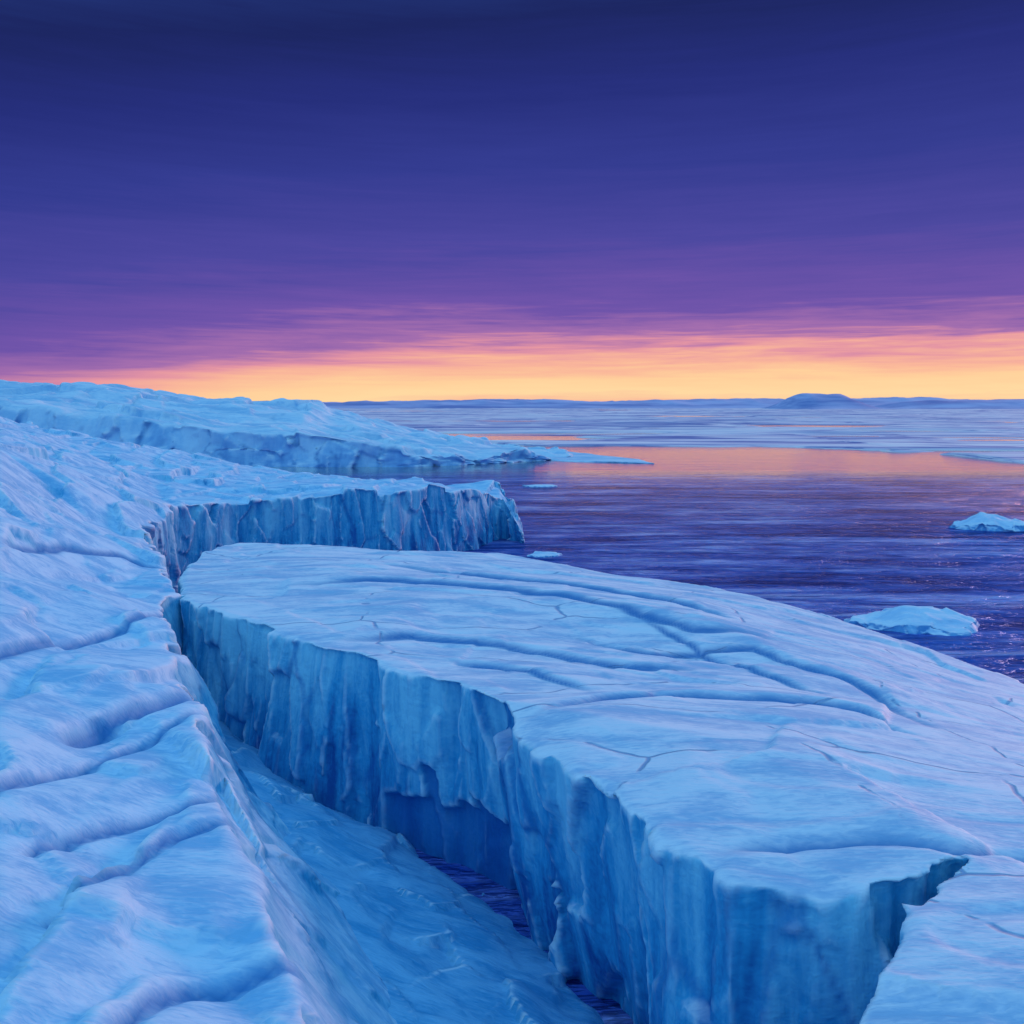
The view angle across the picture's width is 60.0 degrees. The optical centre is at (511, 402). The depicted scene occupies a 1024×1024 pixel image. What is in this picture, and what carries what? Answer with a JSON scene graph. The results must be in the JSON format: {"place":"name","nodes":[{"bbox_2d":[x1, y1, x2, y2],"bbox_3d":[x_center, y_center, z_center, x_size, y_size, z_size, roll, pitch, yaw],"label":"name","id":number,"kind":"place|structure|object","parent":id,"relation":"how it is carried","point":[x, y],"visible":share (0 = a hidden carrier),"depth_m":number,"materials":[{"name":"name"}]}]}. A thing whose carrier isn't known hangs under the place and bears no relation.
{"place":"outdoors","nodes":[
{"label":"outdoors","id":0,"kind":"place"},
{"bbox_2d":[0,416,524,1023],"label":"glacier","id":1,"kind":"object","parent":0,"point":[154,868],"visible":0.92,"depth_m":42.94,"materials":[{"name":"ice"}]},
{"bbox_2d":[219,720,604,1023],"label":"crevasse snow","id":2,"kind":"structure","parent":1,"relation":"on","point":[437,945],"depth_m":46.72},
{"bbox_2d":[0,379,573,467],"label":"ice headland","id":3,"kind":"structure","parent":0,"point":[281,432],"depth_m":448.02,"materials":[{"name":"ice"}]},
{"bbox_2d":[0,0,1023,401],"label":"sky","id":4,"kind":"structure","parent":0,"point":[256,200],"materials":[{"name":"purple"}]},
{"bbox_2d":[270,416,1023,1023],"bbox_3d":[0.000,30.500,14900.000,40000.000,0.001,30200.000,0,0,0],"label":"sea","id":5,"kind":"structure","parent":0,"point":[842,534],"depth_m":219.06,"materials":[{"name":"liquid"}]},
{"bbox_2d":[523,484,556,486],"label":"ice floe","id":6,"kind":"object","parent":5,"relation":"on","point":[543,485],"visible":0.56,"depth_m":323.67,"materials":[{"name":"ice"}]},
{"bbox_2d":[527,551,561,557],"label":"ice floe","id":7,"kind":"object","parent":5,"relation":"on","point":[538,554],"visible":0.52,"depth_m":176.49,"materials":[{"name":"ice"}]},
{"bbox_2d":[178,543,1023,1023],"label":"iceberg","id":8,"kind":"object","parent":5,"relation":"on","point":[654,801],"visible":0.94,"depth_m":50.16,"materials":[{"name":"ice"}]},
{"bbox_2d":[548,451,653,463],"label":"ice spit","id":9,"kind":"structure","parent":5,"relation":"on","point":[582,457],"depth_m":472.21,"materials":[{"name":"ice"}]},
{"bbox_2d":[334,408,1023,462],"bbox_3d":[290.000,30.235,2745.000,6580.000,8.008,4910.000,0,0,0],"label":"pack ice","id":10,"kind":"structure","parent":5,"relation":"on","point":[736,428],"depth_m":1091.77,"materials":[{"name":"ice"}]},
{"bbox_2d":[844,605,979,635],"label":"ice floe","id":11,"kind":"object","parent":5,"relation":"on","point":[910,619],"visible":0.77,"depth_m":119.72,"materials":[{"name":"ice"}]},
{"bbox_2d":[949,512,1023,531],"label":"ice floe","id":12,"kind":"object","parent":5,"relation":"on","point":[982,521],"visible":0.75,"depth_m":213.41,"materials":[{"name":"ice"}]},
{"bbox_2d":[322,393,1023,408],"bbox_3d":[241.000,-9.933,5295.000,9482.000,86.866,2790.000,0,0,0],"label":"distant hills","id":13,"kind":"structure","parent":0,"point":[816,401],"depth_m":4922.20,"materials":[{"name":"blue ice"}]}
]}

